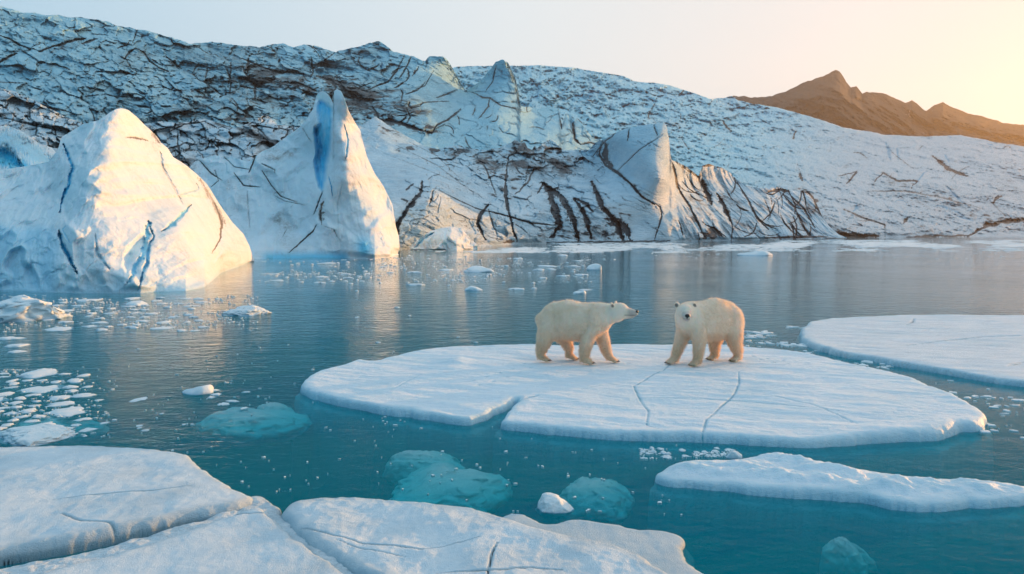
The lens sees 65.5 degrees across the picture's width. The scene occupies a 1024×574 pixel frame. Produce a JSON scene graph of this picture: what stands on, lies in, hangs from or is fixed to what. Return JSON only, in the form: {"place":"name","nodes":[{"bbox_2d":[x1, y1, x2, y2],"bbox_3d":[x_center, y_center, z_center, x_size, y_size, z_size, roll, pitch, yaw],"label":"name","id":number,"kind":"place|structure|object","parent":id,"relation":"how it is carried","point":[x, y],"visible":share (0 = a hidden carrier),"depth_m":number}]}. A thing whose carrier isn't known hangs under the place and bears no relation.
{"place":"outdoors","nodes":[
{"label":"outdoors","id":0,"kind":"place"},
{"bbox_2d":[0,6,600,149],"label":"glacier ridge","id":1,"kind":"structure","parent":0,"point":[83,70],"depth_m":224.18},
{"bbox_2d":[0,88,846,271],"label":"glacier front","id":2,"kind":"object","parent":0,"point":[637,184],"visible":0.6,"depth_m":119.64},
{"bbox_2d":[0,237,1023,513],"bbox_3d":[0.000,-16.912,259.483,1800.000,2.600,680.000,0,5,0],"label":"water","id":3,"kind":"structure","parent":0,"point":[961,248],"depth_m":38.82},
{"bbox_2d":[0,396,9,401],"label":"brash ice","id":4,"kind":"structure","parent":3,"relation":"on","point":[2,399],"depth_m":12.99},
{"bbox_2d":[0,391,14,396],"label":"brash ice","id":5,"kind":"structure","parent":3,"relation":"on","point":[9,393],"depth_m":13.35},
{"bbox_2d":[1,423,13,426],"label":"brash ice","id":6,"kind":"structure","parent":3,"relation":"on","point":[7,425],"depth_m":11.31},
{"bbox_2d":[2,412,16,414],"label":"brash ice","id":7,"kind":"structure","parent":3,"relation":"on","point":[11,413],"depth_m":12.00},
{"bbox_2d":[0,336,26,340],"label":"brash ice","id":8,"kind":"structure","parent":3,"relation":"on","point":[10,338],"depth_m":19.70},
{"bbox_2d":[6,378,20,382],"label":"brash ice","id":9,"kind":"structure","parent":3,"relation":"on","point":[12,380],"depth_m":14.49},
{"bbox_2d":[7,418,19,421],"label":"brash ice","id":10,"kind":"structure","parent":3,"relation":"on","point":[14,420],"depth_m":11.58},
{"bbox_2d":[8,382,19,385],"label":"brash ice","id":11,"kind":"structure","parent":3,"relation":"on","point":[14,383],"depth_m":14.20},
{"bbox_2d":[9,401,23,404],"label":"brash ice","id":12,"kind":"structure","parent":3,"relation":"on","point":[15,402],"depth_m":12.72},
{"bbox_2d":[10,406,22,408],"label":"brash ice","id":13,"kind":"structure","parent":3,"relation":"on","point":[15,407],"depth_m":12.39},
{"bbox_2d":[3,344,30,347],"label":"brash ice","id":14,"kind":"structure","parent":3,"relation":"on","point":[16,345],"depth_m":18.48},
{"bbox_2d":[7,350,26,353],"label":"brash ice","id":15,"kind":"structure","parent":3,"relation":"on","point":[16,351],"depth_m":17.68},
{"bbox_2d":[13,396,26,400],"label":"brash ice","id":16,"kind":"structure","parent":3,"relation":"on","point":[20,398],"depth_m":12.98},
{"bbox_2d":[11,415,30,418],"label":"brash ice","id":17,"kind":"structure","parent":3,"relation":"on","point":[22,417],"depth_m":11.79},
{"bbox_2d":[17,408,37,413],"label":"brash ice","id":18,"kind":"structure","parent":3,"relation":"on","point":[29,410],"depth_m":12.13},
{"bbox_2d":[0,126,55,169],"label":"iceberg","id":19,"kind":"object","parent":3,"relation":"on","point":[18,148],"visible":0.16,"depth_m":60.48},
{"bbox_2d":[23,419,40,422],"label":"brash ice","id":20,"kind":"structure","parent":3,"relation":"on","point":[33,421],"depth_m":11.52},
{"bbox_2d":[23,393,41,396],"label":"brash ice","id":21,"kind":"structure","parent":3,"relation":"on","point":[30,395],"depth_m":13.27},
{"bbox_2d":[15,368,58,378],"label":"brash ice","id":22,"kind":"structure","parent":3,"relation":"on","point":[38,373],"depth_m":15.08},
{"bbox_2d":[0,295,74,332],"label":"ice chunk","id":23,"kind":"object","parent":3,"relation":"on","point":[20,309],"visible":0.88,"depth_m":23.40},
{"bbox_2d":[0,424,78,446],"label":"ice chunk","id":24,"kind":"object","parent":3,"relation":"on","point":[41,435],"visible":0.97,"depth_m":10.57},
{"bbox_2d":[31,414,47,418],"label":"brash ice","id":25,"kind":"structure","parent":3,"relation":"on","point":[37,416],"depth_m":11.82},
{"bbox_2d":[16,384,63,393],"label":"brash ice","id":26,"kind":"structure","parent":3,"relation":"on","point":[41,389],"depth_m":13.73},
{"bbox_2d":[35,421,55,424],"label":"brash ice","id":27,"kind":"structure","parent":3,"relation":"on","point":[47,423],"depth_m":11.38},
{"bbox_2d":[50,380,61,383],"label":"brash ice","id":28,"kind":"structure","parent":3,"relation":"on","point":[56,382],"depth_m":14.33},
{"bbox_2d":[42,327,72,331],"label":"brash ice","id":29,"kind":"structure","parent":3,"relation":"on","point":[52,329],"depth_m":21.45},
{"bbox_2d":[6,415,109,446],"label":"submerged ice","id":30,"kind":"structure","parent":3,"relation":"on","point":[102,430],"depth_m":11.90},
{"bbox_2d":[48,395,71,401],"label":"brash ice","id":31,"kind":"structure","parent":3,"relation":"on","point":[57,398],"depth_m":13.03},
{"bbox_2d":[45,401,75,406],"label":"brash ice","id":32,"kind":"structure","parent":3,"relation":"on","point":[61,404],"depth_m":12.62},
{"bbox_2d":[57,321,73,323],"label":"brash ice","id":33,"kind":"structure","parent":3,"relation":"on","point":[64,322],"depth_m":22.96},
{"bbox_2d":[58,373,72,375],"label":"brash ice","id":34,"kind":"structure","parent":3,"relation":"on","point":[64,374],"depth_m":15.10},
{"bbox_2d":[46,406,87,416],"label":"brash ice","id":35,"kind":"structure","parent":3,"relation":"on","point":[69,411],"depth_m":12.11},
{"bbox_2d":[60,385,78,389],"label":"brash ice","id":36,"kind":"structure","parent":3,"relation":"on","point":[69,387],"depth_m":13.87},
{"bbox_2d":[65,389,78,392],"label":"brash ice","id":37,"kind":"structure","parent":3,"relation":"on","point":[71,391],"depth_m":13.58},
{"bbox_2d":[67,378,83,383],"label":"brash ice","id":38,"kind":"structure","parent":3,"relation":"on","point":[74,381],"depth_m":14.45},
{"bbox_2d":[70,424,82,426],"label":"brash ice","id":39,"kind":"structure","parent":3,"relation":"on","point":[75,425],"depth_m":11.31},
{"bbox_2d":[72,417,92,421],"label":"brash ice","id":40,"kind":"structure","parent":3,"relation":"on","point":[83,419],"depth_m":11.63},
{"bbox_2d":[75,374,90,377],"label":"brash ice","id":41,"kind":"structure","parent":3,"relation":"on","point":[83,376],"depth_m":14.92},
{"bbox_2d":[71,393,96,397],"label":"brash ice","id":42,"kind":"structure","parent":3,"relation":"on","point":[84,395],"depth_m":13.21},
{"bbox_2d":[73,299,102,301],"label":"brash ice","id":43,"kind":"structure","parent":3,"relation":"on","point":[81,300],"depth_m":29.35},
{"bbox_2d":[78,427,98,432],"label":"brash ice","id":44,"kind":"structure","parent":3,"relation":"on","point":[87,429],"depth_m":11.07},
{"bbox_2d":[89,321,107,323],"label":"brash ice","id":45,"kind":"structure","parent":3,"relation":"on","point":[100,322],"depth_m":22.82},
{"bbox_2d":[0,445,252,568],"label":"ice floe","id":46,"kind":"object","parent":3,"relation":"on","point":[60,501],"visible":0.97,"depth_m":7.92},
{"bbox_2d":[0,108,254,355],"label":"iceberg","id":47,"kind":"object","parent":3,"relation":"on","point":[120,200],"visible":0.97,"depth_m":35.98},
{"bbox_2d":[123,326,138,328],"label":"brash ice","id":48,"kind":"structure","parent":3,"relation":"on","point":[130,327],"depth_m":21.81},
{"bbox_2d":[123,297,139,299],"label":"brash ice","id":49,"kind":"structure","parent":3,"relation":"on","point":[132,298],"depth_m":29.98},
{"bbox_2d":[125,301,147,307],"bbox_3d":[-13.155,0.613,27.805,0.799,0.242,0.892,0,5,-6],"label":"ice chunk","id":50,"kind":"object","parent":3,"relation":"on","point":[135,303],"visible":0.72,"depth_m":27.59},
{"bbox_2d":[129,397,146,402],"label":"brash ice","id":51,"kind":"structure","parent":3,"relation":"on","point":[138,399],"depth_m":12.95},
{"bbox_2d":[150,327,176,329],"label":"brash ice","id":52,"kind":"structure","parent":3,"relation":"on","point":[162,328],"depth_m":21.56},
{"bbox_2d":[156,321,171,323],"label":"brash ice","id":53,"kind":"structure","parent":3,"relation":"on","point":[162,322],"depth_m":22.84},
{"bbox_2d":[0,496,351,573],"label":"slush ice","id":54,"kind":"structure","parent":3,"relation":"in","point":[270,510],"depth_m":6.86},
{"bbox_2d":[43,508,342,573],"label":"ice floe","id":55,"kind":"object","parent":3,"relation":"on","point":[256,541],"visible":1,"depth_m":6.59},
{"bbox_2d":[182,384,213,397],"bbox_3d":[-5.279,1.768,13.581,0.510,0.204,0.560,4,6,38],"label":"ice chunk","id":56,"kind":"object","parent":3,"relation":"on","point":[202,391],"visible":0.94,"depth_m":13.40},
{"bbox_2d":[217,402,229,405],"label":"brash ice","id":57,"kind":"structure","parent":3,"relation":"on","point":[223,404],"depth_m":12.62},
{"bbox_2d":[226,400,238,402],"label":"brash ice","id":58,"kind":"structure","parent":3,"relation":"on","point":[231,401],"depth_m":12.81},
{"bbox_2d":[221,305,274,318],"bbox_3d":[-8.411,0.792,25.242,1.443,0.354,1.385,2,5,23],"label":"ice chunk","id":59,"kind":"object","parent":3,"relation":"on","point":[247,311],"visible":0.94,"depth_m":24.88},
{"bbox_2d":[194,407,312,447],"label":"submerged ice","id":60,"kind":"structure","parent":3,"relation":"on","point":[224,428],"depth_m":11.99},
{"bbox_2d":[257,402,293,411],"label":"submerged ice","id":61,"kind":"structure","parent":3,"relation":"in","point":[270,406],"depth_m":12.72},
{"bbox_2d":[190,89,400,289],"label":"iceberg","id":62,"kind":"object","parent":3,"relation":"on","point":[311,186],"visible":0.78,"depth_m":69.22},
{"bbox_2d":[128,344,689,516],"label":"drifting specks","id":63,"kind":"object","parent":3,"relation":"on","point":[506,485],"visible":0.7,"depth_m":9.79},
{"bbox_2d":[381,450,465,487],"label":"submerged ice","id":64,"kind":"structure","parent":3,"relation":"on","point":[397,470],"depth_m":9.98},
{"bbox_2d":[409,227,477,273],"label":"iceberg","id":65,"kind":"object","parent":3,"relation":"on","point":[451,238],"visible":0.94,"depth_m":83.13},
{"bbox_2d":[389,461,512,512],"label":"submerged ice","id":66,"kind":"structure","parent":3,"relation":"on","point":[485,492],"depth_m":9.11},
{"bbox_2d":[464,286,482,292],"bbox_3d":[-1.636,0.108,33.867,0.727,0.278,0.813,-3,5,-29],"label":"ice chunk","id":67,"kind":"object","parent":3,"relation":"on","point":[473,289],"visible":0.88,"depth_m":33.62},
{"bbox_2d":[281,497,666,573],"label":"ice floe","id":68,"kind":"object","parent":3,"relation":"on","point":[354,535],"visible":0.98,"depth_m":6.79},
{"bbox_2d":[463,266,493,274],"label":"ice chunk","id":69,"kind":"object","parent":3,"relation":"on","point":[474,269],"visible":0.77,"depth_m":46.20},
{"bbox_2d":[0,243,1023,460],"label":"ice crumbs","id":70,"kind":"object","parent":3,"relation":"on","point":[718,454],"visible":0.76,"depth_m":22.40},
{"bbox_2d":[509,288,524,289],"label":"brash ice","id":71,"kind":"structure","parent":3,"relation":"on","point":[516,289],"depth_m":34.27},
{"bbox_2d":[538,265,556,266],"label":"brash ice","id":72,"kind":"structure","parent":3,"relation":"on","point":[546,266],"depth_m":51.95},
{"bbox_2d":[535,492,573,517],"bbox_3d":[0.430,2.212,8.083,0.363,0.222,0.392,-1,5,-17],"label":"ice chunk","id":73,"kind":"object","parent":3,"relation":"on","point":[551,505],"visible":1,"depth_m":7.96},
{"bbox_2d":[573,290,585,294],"bbox_3d":[2.758,0.233,32.421,0.583,0.214,0.638,0,5,0],"label":"ice chunk","id":74,"kind":"object","parent":3,"relation":"on","point":[581,292],"visible":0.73,"depth_m":32.19},
{"bbox_2d":[586,264,601,274],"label":"ice chunk","id":75,"kind":"object","parent":3,"relation":"on","point":[594,267],"visible":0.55,"depth_m":47.99},
{"bbox_2d":[559,476,634,524],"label":"submerged ice","id":76,"kind":"structure","parent":3,"relation":"on","point":[616,505],"depth_m":8.81},
{"bbox_2d":[503,514,702,573],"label":"ice ledge","id":77,"kind":"object","parent":3,"relation":"in","point":[667,552],"visible":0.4,"depth_m":7.12},
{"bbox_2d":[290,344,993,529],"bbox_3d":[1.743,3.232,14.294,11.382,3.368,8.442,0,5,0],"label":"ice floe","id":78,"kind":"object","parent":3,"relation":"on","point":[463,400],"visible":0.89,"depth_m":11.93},
{"bbox_2d":[534,298,638,363],"bbox_3d":[1.428,0.854,15.602,2.109,1.254,0.741,2,5,19],"label":"polar bear","id":79,"kind":"object","parent":78,"relation":"on","point":[565,324],"visible":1,"depth_m":15.44},
{"bbox_2d":[664,297,745,366],"bbox_3d":[3.828,0.835,15.522,1.777,1.300,0.811,-2,5,-28],"label":"polar bear","id":80,"kind":"object","parent":78,"relation":"on","point":[714,322],"visible":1,"depth_m":15.33},
{"bbox_2d":[660,455,672,459],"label":"brash ice","id":81,"kind":"structure","parent":3,"relation":"on","point":[666,456],"depth_m":9.79},
{"bbox_2d":[436,240,1023,252],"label":"shore slush","id":82,"kind":"object","parent":3,"relation":"on","point":[780,246],"visible":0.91,"depth_m":94.24},
{"bbox_2d":[725,451,742,459],"bbox_3d":[2.731,2.089,9.804,0.211,0.162,0.177,2,5,23],"label":"ice chunk","id":83,"kind":"object","parent":3,"relation":"on","point":[732,455],"visible":0.67,"depth_m":9.73},
{"bbox_2d":[736,250,772,257],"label":"ice chunk","id":84,"kind":"object","parent":3,"relation":"on","point":[759,253],"visible":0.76,"depth_m":69.08},
{"bbox_2d":[647,452,1023,573],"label":"ice floe","id":85,"kind":"object","parent":3,"relation":"on","point":[775,513],"visible":1,"depth_m":8.29},
{"bbox_2d":[819,536,876,573],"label":"submerged ice","id":86,"kind":"structure","parent":3,"relation":"on","point":[841,555],"depth_m":7.32},
{"bbox_2d":[744,326,1023,440],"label":"skim ice","id":87,"kind":"structure","parent":3,"relation":"on","point":[757,335],"depth_m":14.54},
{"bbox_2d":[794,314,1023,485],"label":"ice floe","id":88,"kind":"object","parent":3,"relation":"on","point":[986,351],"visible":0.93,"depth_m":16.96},
{"bbox_2d":[0,0,1023,124],"label":"sky","id":89,"kind":"structure","parent":0,"point":[967,56]},
{"bbox_2d":[453,65,1023,249],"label":"glacier slope","id":90,"kind":"structure","parent":0,"point":[861,184],"depth_m":274.61},
{"bbox_2d":[732,70,1023,145],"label":"mountain","id":91,"kind":"structure","parent":0,"point":[833,97],"depth_m":798.96}
]}

